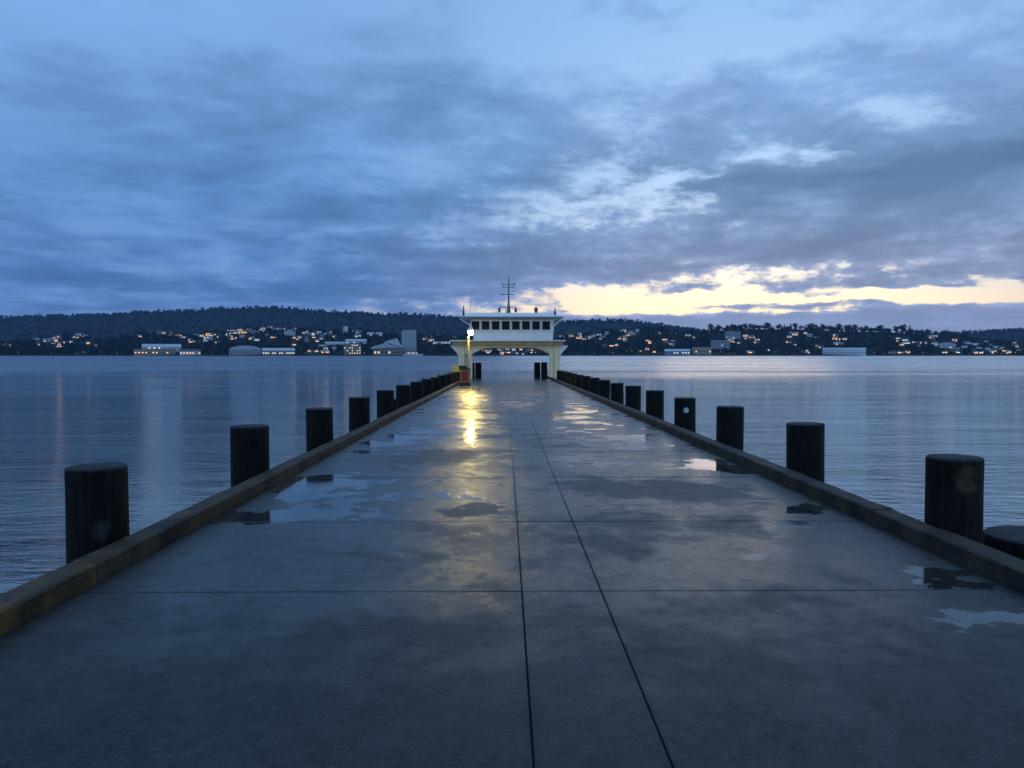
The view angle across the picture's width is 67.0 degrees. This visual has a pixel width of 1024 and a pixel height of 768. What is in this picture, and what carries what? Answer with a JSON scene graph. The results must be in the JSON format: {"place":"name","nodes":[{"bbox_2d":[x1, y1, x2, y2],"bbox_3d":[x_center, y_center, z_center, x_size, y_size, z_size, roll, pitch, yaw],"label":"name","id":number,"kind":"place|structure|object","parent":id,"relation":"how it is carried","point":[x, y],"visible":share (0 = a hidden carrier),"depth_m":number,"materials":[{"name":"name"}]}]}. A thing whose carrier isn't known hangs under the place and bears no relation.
{"place":"outdoors","nodes":[
{"label":"outdoors","id":0,"kind":"place"},
{"bbox_2d":[56,383,672,767],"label":"pier slab","id":1,"kind":"structure","parent":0,"point":[524,628],"depth_m":4.35,"materials":[{"name":"grey concrete"}]},
{"bbox_2d":[0,380,459,636],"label":"kerb","id":2,"kind":"structure","parent":1,"relation":"on","point":[24,603],"depth_m":6.34,"materials":[{"name":"yellow paint"}]},
{"bbox_2d":[452,366,459,381],"bbox_3d":[-3.548,-0.345,49.022,0.500,1.620,0.090,0,2,0],"label":"notice panel","id":3,"kind":"object","parent":1,"relation":"on","point":[456,369],"visible":0.74,"depth_m":48.95,"materials":[{"name":"paint"}]},
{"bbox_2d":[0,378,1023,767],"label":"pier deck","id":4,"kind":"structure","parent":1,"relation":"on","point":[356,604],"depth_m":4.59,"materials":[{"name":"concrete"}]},
{"bbox_2d":[459,365,470,385],"bbox_3d":[-2.768,-0.506,45.594,0.700,1.170,0.620,0,2,0],"label":"litter bin","id":5,"kind":"object","parent":4,"relation":"on","point":[465,372],"visible":0.99,"depth_m":45.31,"materials":[{"name":"metal"}]},
{"bbox_2d":[467,322,473,367],"bbox_3d":[-2.481,-1.817,46.017,0.500,3.764,0.516,0,2,0],"label":"street lamp","id":6,"kind":"object","parent":4,"relation":"on","point":[470,329],"visible":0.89,"depth_m":46.07,"materials":[{"name":"paint"}]},
{"bbox_2d":[450,277,567,378],"bbox_3d":[-0.248,-2.914,61.773,9.100,11.200,4.580,0,2,0],"label":"ferry gantry","id":7,"kind":"object","parent":4,"relation":"on","point":[509,329],"visible":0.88,"depth_m":60.21,"materials":[{"name":"white metal"}]},
{"bbox_2d":[471,320,479,329],"bbox_3d":[-2.847,-4.562,60.257,0.713,0.776,0.100,0,2,0],"label":"window","id":8,"kind":"structure","parent":7,"relation":"in","point":[475,324],"depth_m":60.24,"materials":[{"name":"black glass"}]},
{"bbox_2d":[481,320,489,329],"bbox_3d":[-2.060,-4.562,60.263,0.713,0.776,0.100,0,2,0],"label":"window","id":9,"kind":"structure","parent":7,"relation":"in","point":[485,324],"depth_m":60.26,"materials":[{"name":"black glass"}]},
{"bbox_2d":[491,320,499,329],"bbox_3d":[-1.274,-4.562,60.270,0.713,0.776,0.100,0,2,0],"label":"window","id":10,"kind":"structure","parent":7,"relation":"in","point":[495,324],"depth_m":60.26,"materials":[{"name":"black glass"}]},
{"bbox_2d":[501,320,509,329],"bbox_3d":[-0.487,-4.562,60.276,0.713,0.776,0.100,0,2,0],"label":"window","id":11,"kind":"structure","parent":7,"relation":"in","point":[505,324],"depth_m":60.27,"materials":[{"name":"black glass"}]},
{"bbox_2d":[511,320,519,329],"bbox_3d":[0.300,-4.563,60.282,0.713,0.776,0.100,0,2,0],"label":"window","id":12,"kind":"structure","parent":7,"relation":"in","point":[515,324],"depth_m":60.27,"materials":[{"name":"black glass"}]},
{"bbox_2d":[521,320,530,329],"bbox_3d":[1.086,-4.563,60.289,0.713,0.776,0.100,0,2,0],"label":"window","id":13,"kind":"structure","parent":7,"relation":"in","point":[525,324],"depth_m":60.28,"materials":[{"name":"black glass"}]},
{"bbox_2d":[531,320,540,329],"bbox_3d":[1.873,-4.563,60.295,0.713,0.776,0.100,0,2,0],"label":"window","id":14,"kind":"structure","parent":7,"relation":"in","point":[535,324],"depth_m":60.28,"materials":[{"name":"black glass"}]},
{"bbox_2d":[542,320,550,329],"bbox_3d":[2.660,-4.563,60.301,0.713,0.776,0.100,0,2,0],"label":"window","id":15,"kind":"structure","parent":7,"relation":"in","point":[546,324],"depth_m":60.30,"materials":[{"name":"black glass"}]},
{"bbox_2d":[547,376,1023,592],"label":"kerb","id":16,"kind":"structure","parent":1,"relation":"on","point":[998,565],"depth_m":7.58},
{"bbox_2d":[0,356,1023,594],"bbox_3d":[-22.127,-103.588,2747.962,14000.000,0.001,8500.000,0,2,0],"label":"water","id":17,"kind":"structure","parent":0,"point":[159,426],"depth_m":50.95,"materials":[{"name":"blue liquid"}]},
{"bbox_2d":[64,462,129,564],"bbox_3d":[-3.464,3.514,6.567,0.494,5.664,0.496,0,2,0],"label":"timber pile","id":18,"kind":"object","parent":17,"relation":"in","point":[96,506],"visible":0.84,"depth_m":6.29,"materials":[{"name":"black wood"}]},
{"bbox_2d":[230,424,269,486],"bbox_3d":[-3.501,3.374,10.437,0.518,5.642,0.514,0,2,0],"label":"timber pile","id":19,"kind":"object","parent":17,"relation":"in","point":[249,451],"visible":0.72,"depth_m":10.12,"materials":[{"name":"black wood"}]},
{"bbox_2d":[306,407,332,451],"bbox_3d":[-3.529,3.241,14.313,0.498,5.605,0.509,0,3,0],"label":"timber pile","id":20,"kind":"object","parent":17,"relation":"in","point":[319,426],"visible":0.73,"depth_m":13.98,"materials":[{"name":"black wood"}]},
{"bbox_2d":[349,397,369,431],"bbox_3d":[-3.575,3.100,18.140,0.500,5.589,0.492,0,3,0],"label":"timber pile","id":21,"kind":"object","parent":17,"relation":"in","point":[359,412],"visible":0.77,"depth_m":17.83,"materials":[{"name":"black wood"}]},
{"bbox_2d":[376,390,393,417],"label":"timber pile","id":22,"kind":"object","parent":17,"relation":"in","point":[385,402],"visible":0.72,"depth_m":21.67,"materials":[{"name":"black wood"}]},
{"bbox_2d":[396,385,410,409],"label":"timber pile","id":23,"kind":"object","parent":17,"relation":"in","point":[403,395],"visible":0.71,"depth_m":25.52,"materials":[{"name":"black wood"}]},
{"bbox_2d":[403,352,423,355],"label":"ferry boat","id":24,"kind":"object","parent":17,"relation":"on","point":[411,354],"visible":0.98,"depth_m":1480.00,"materials":[{"name":"white"}]},
{"bbox_2d":[410,381,422,402],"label":"timber pile","id":25,"kind":"object","parent":17,"relation":"in","point":[416,390],"visible":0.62,"depth_m":29.37,"materials":[{"name":"black wood"}]},
{"bbox_2d":[421,379,432,396],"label":"timber pile","id":26,"kind":"object","parent":17,"relation":"in","point":[427,386],"visible":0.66,"depth_m":33.21,"materials":[{"name":"black wood"}]},
{"bbox_2d":[430,377,439,391],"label":"timber pile","id":27,"kind":"object","parent":17,"relation":"in","point":[436,383],"visible":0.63,"depth_m":37.04,"materials":[{"name":"black wood"}]},
{"bbox_2d":[437,375,446,388],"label":"timber pile","id":28,"kind":"object","parent":17,"relation":"in","point":[443,381],"visible":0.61,"depth_m":40.89,"materials":[{"name":"black wood"}]},
{"bbox_2d":[443,374,451,385],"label":"timber pile","id":29,"kind":"object","parent":17,"relation":"in","point":[449,379],"visible":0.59,"depth_m":44.76,"materials":[{"name":"black wood"}]},
{"bbox_2d":[448,372,455,383],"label":"timber pile","id":30,"kind":"object","parent":17,"relation":"in","point":[453,377],"visible":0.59,"depth_m":48.62,"materials":[{"name":"black wood"}]},
{"bbox_2d":[472,363,474,378],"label":"timber pile","id":31,"kind":"object","parent":17,"relation":"in","point":[473,370],"visible":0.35,"depth_m":60.70,"materials":[{"name":"black wood"}]},
{"bbox_2d":[475,363,481,377],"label":"timber pile","id":32,"kind":"object","parent":17,"relation":"in","point":[478,370],"visible":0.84,"depth_m":61.48,"materials":[{"name":"black wood"}]},
{"bbox_2d":[534,362,539,377],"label":"timber pile","id":33,"kind":"object","parent":17,"relation":"in","point":[536,369],"visible":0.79,"depth_m":61.80,"materials":[{"name":"black wood"}]},
{"bbox_2d":[541,362,546,377],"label":"timber pile","id":34,"kind":"object","parent":17,"relation":"in","point":[543,369],"visible":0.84,"depth_m":61.21,"materials":[{"name":"black wood"}]},
{"bbox_2d":[557,370,562,379],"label":"timber pile","id":35,"kind":"object","parent":17,"relation":"in","point":[558,374],"visible":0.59,"depth_m":57.13,"materials":[{"name":"black wood"}]},
{"bbox_2d":[560,371,566,381],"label":"timber pile","id":36,"kind":"object","parent":17,"relation":"in","point":[561,375],"visible":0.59,"depth_m":53.57,"materials":[{"name":"black wood"}]},
{"bbox_2d":[564,372,571,383],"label":"timber pile","id":37,"kind":"object","parent":17,"relation":"in","point":[566,377],"visible":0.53,"depth_m":49.98,"materials":[{"name":"black wood"}]},
{"bbox_2d":[569,373,576,385],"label":"timber pile","id":38,"kind":"object","parent":17,"relation":"in","point":[571,378],"visible":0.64,"depth_m":46.38,"materials":[{"name":"black wood"}]},
{"bbox_2d":[574,375,583,387],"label":"timber pile","id":39,"kind":"object","parent":17,"relation":"in","point":[577,380],"visible":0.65,"depth_m":42.80,"materials":[{"name":"black wood"}]},
{"bbox_2d":[581,376,590,390],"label":"timber pile","id":40,"kind":"object","parent":17,"relation":"in","point":[584,382],"visible":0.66,"depth_m":39.24,"materials":[{"name":"black wood"}]},
{"bbox_2d":[589,378,599,394],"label":"timber pile","id":41,"kind":"object","parent":17,"relation":"in","point":[593,385],"visible":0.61,"depth_m":35.66,"materials":[{"name":"black wood"}]},
{"bbox_2d":[598,380,609,398],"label":"timber pile","id":42,"kind":"object","parent":17,"relation":"in","point":[603,388],"visible":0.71,"depth_m":32.09,"materials":[{"name":"black wood"}]},
{"bbox_2d":[610,383,623,404],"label":"timber pile","id":43,"kind":"object","parent":17,"relation":"in","point":[617,392],"visible":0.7,"depth_m":28.52,"materials":[{"name":"black wood"}]},
{"bbox_2d":[625,385,640,410],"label":"timber pile","id":44,"kind":"object","parent":17,"relation":"in","point":[632,396],"visible":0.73,"depth_m":24.93,"materials":[{"name":"black wood"}]},
{"bbox_2d":[646,390,663,419],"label":"timber pile","id":45,"kind":"object","parent":17,"relation":"in","point":[654,403],"visible":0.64,"depth_m":21.36,"materials":[{"name":"black wood"}]},
{"bbox_2d":[674,397,695,432],"bbox_3d":[4.042,3.106,18.103,0.510,5.578,0.515,0,3,0],"label":"timber pile","id":46,"kind":"object","parent":17,"relation":"in","point":[685,412],"visible":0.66,"depth_m":17.78,"materials":[{"name":"black wood"}]},
{"bbox_2d":[716,406,743,450],"bbox_3d":[4.041,3.224,14.518,0.508,5.622,0.508,0,2,0],"label":"timber pile","id":47,"kind":"object","parent":17,"relation":"in","point":[729,425],"visible":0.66,"depth_m":14.21,"materials":[{"name":"black wood"}]},
{"bbox_2d":[786,422,824,482],"bbox_3d":[4.140,3.360,10.945,0.528,5.630,0.525,-1,2,0],"label":"timber pile","id":48,"kind":"object","parent":17,"relation":"in","point":[805,448],"visible":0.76,"depth_m":10.62,"materials":[{"name":"black wood"}]},
{"bbox_2d":[924,454,984,543],"bbox_3d":[4.153,3.496,7.353,0.505,5.638,0.503,0,2,0],"label":"timber pile","id":49,"kind":"object","parent":17,"relation":"in","point":[954,493],"visible":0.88,"depth_m":7.06,"materials":[{"name":"black wood"}]},
{"bbox_2d":[983,525,1023,559],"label":"timber pile","id":50,"kind":"object","parent":17,"relation":"in","point":[1008,539],"visible":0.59,"depth_m":7.35,"materials":[{"name":"black wood"}]},
{"bbox_2d":[0,308,1023,342],"bbox_3d":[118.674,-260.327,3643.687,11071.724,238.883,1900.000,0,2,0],"label":"hills","id":51,"kind":"structure","parent":0,"point":[329,324],"depth_m":3428.70,"materials":[{"name":"green plant"}]},
{"bbox_2d":[0,305,1023,341],"bbox_3d":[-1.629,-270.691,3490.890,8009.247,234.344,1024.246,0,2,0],"label":"hill forest","id":52,"kind":"object","parent":51,"relation":"on","point":[112,316],"visible":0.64,"depth_m":3690.24,"materials":[{"name":"green plant"}]},
{"bbox_2d":[0,329,1023,355],"bbox_3d":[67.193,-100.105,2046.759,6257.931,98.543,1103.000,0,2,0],"label":"shore land","id":53,"kind":"structure","parent":0,"point":[779,352],"depth_m":1725.82,"materials":[{"name":"green plant"}]},
{"bbox_2d":[134,349,175,355],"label":"hall","id":54,"kind":"structure","parent":53,"relation":"on","point":[137,352],"depth_m":1504.69,"materials":[{"name":"tile"}]},
{"bbox_2d":[142,344,180,351],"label":"shed","id":55,"kind":"structure","parent":53,"relation":"on","point":[177,347],"depth_m":1525.64,"materials":[{"name":"metal"}]},
{"bbox_2d":[179,349,200,354],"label":"hall","id":56,"kind":"structure","parent":53,"relation":"on","point":[190,351],"depth_m":1506.73,"materials":[{"name":"tile"}]},
{"bbox_2d":[229,346,260,354],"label":"boat shed","id":57,"kind":"object","parent":53,"relation":"on","point":[244,350],"visible":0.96,"depth_m":1506.04,"materials":[{"name":"metal"}]},
{"bbox_2d":[262,348,294,354],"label":"hall","id":58,"kind":"structure","parent":53,"relation":"on","point":[278,351],"depth_m":1506.15,"materials":[{"name":"metal"}]},
{"bbox_2d":[284,329,294,334],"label":"villa","id":59,"kind":"object","parent":53,"relation":"on","point":[289,332],"visible":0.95,"depth_m":1911.89,"materials":[{"name":"metal"}]},
{"bbox_2d":[325,342,345,344],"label":"hall","id":60,"kind":"structure","parent":53,"relation":"on","point":[333,343],"depth_m":1759.17,"materials":[{"name":"metal"}]},
{"bbox_2d":[343,326,347,332],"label":"tower block","id":61,"kind":"structure","parent":53,"relation":"on","point":[345,328],"depth_m":2140.05,"materials":[{"name":"concrete"}]},
{"bbox_2d":[344,343,360,354],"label":"apartment block","id":62,"kind":"structure","parent":53,"relation":"on","point":[351,349],"depth_m":1515.86,"materials":[{"name":"concrete"}]},
{"bbox_2d":[345,339,366,343],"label":"hall","id":63,"kind":"structure","parent":53,"relation":"on","point":[350,341],"depth_m":1772.19,"materials":[{"name":"metal"}]},
{"bbox_2d":[367,332,382,336],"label":"hall","id":64,"kind":"structure","parent":53,"relation":"on","point":[377,333],"depth_m":2000.18,"materials":[{"name":"metal"}]},
{"bbox_2d":[371,338,405,354],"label":"sail roof building","id":65,"kind":"structure","parent":53,"relation":"on","point":[387,348],"depth_m":1511.76,"materials":[{"name":"metal"}]},
{"bbox_2d":[401,330,416,351],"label":"tower block","id":66,"kind":"structure","parent":53,"relation":"on","point":[408,340],"depth_m":1555.76,"materials":[{"name":"grey concrete"}]},
{"bbox_2d":[433,341,450,343],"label":"hall","id":67,"kind":"structure","parent":53,"relation":"on","point":[440,342],"depth_m":1828.28,"materials":[{"name":"metal"}]},
{"bbox_2d":[0,325,1023,354],"bbox_3d":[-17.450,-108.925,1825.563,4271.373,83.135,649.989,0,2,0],"label":"woodland","id":68,"kind":"object","parent":53,"relation":"on","point":[27,345],"visible":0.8,"depth_m":1761.58,"materials":[{"name":"green plant"}]},
{"bbox_2d":[567,332,574,336],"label":"house","id":69,"kind":"structure","parent":53,"relation":"on","point":[569,334],"depth_m":2146.32,"materials":[{"name":"tile"}]},
{"bbox_2d":[664,349,689,354],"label":"pavilion","id":70,"kind":"structure","parent":53,"relation":"on","point":[677,351],"depth_m":1514.46,"materials":[{"name":"metal"}]},
{"bbox_2d":[692,347,711,354],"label":"pavilion","id":71,"kind":"structure","parent":53,"relation":"on","point":[701,350],"depth_m":1516.72,"materials":[{"name":"metal"}]},
{"bbox_2d":[711,340,729,348],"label":"apartment block","id":72,"kind":"structure","parent":53,"relation":"on","point":[718,344],"depth_m":1653.72,"materials":[{"name":"concrete"}]},
{"bbox_2d":[725,331,740,338],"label":"apartment block","id":73,"kind":"structure","parent":53,"relation":"on","point":[735,334],"depth_m":1852.43,"materials":[{"name":"concrete"}]},
{"bbox_2d":[822,348,865,355],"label":"warehouse","id":74,"kind":"structure","parent":53,"relation":"on","point":[849,351],"depth_m":1515.51,"materials":[{"name":"metal"}]},
{"bbox_2d":[899,324,906,332],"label":"broadleaf tree","id":75,"kind":"object","parent":53,"relation":"on","point":[903,327],"visible":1,"depth_m":2084.03,"materials":[{"name":"green plant"}]},
{"bbox_2d":[936,342,955,348],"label":"hall","id":76,"kind":"structure","parent":53,"relation":"on","point":[948,345],"depth_m":1720.23,"materials":[{"name":"metal"}]},
{"bbox_2d":[0,0,1023,333],"label":"sky","id":77,"kind":"structure","parent":0,"point":[687,163],"materials":[{"name":"blue"}]}
]}

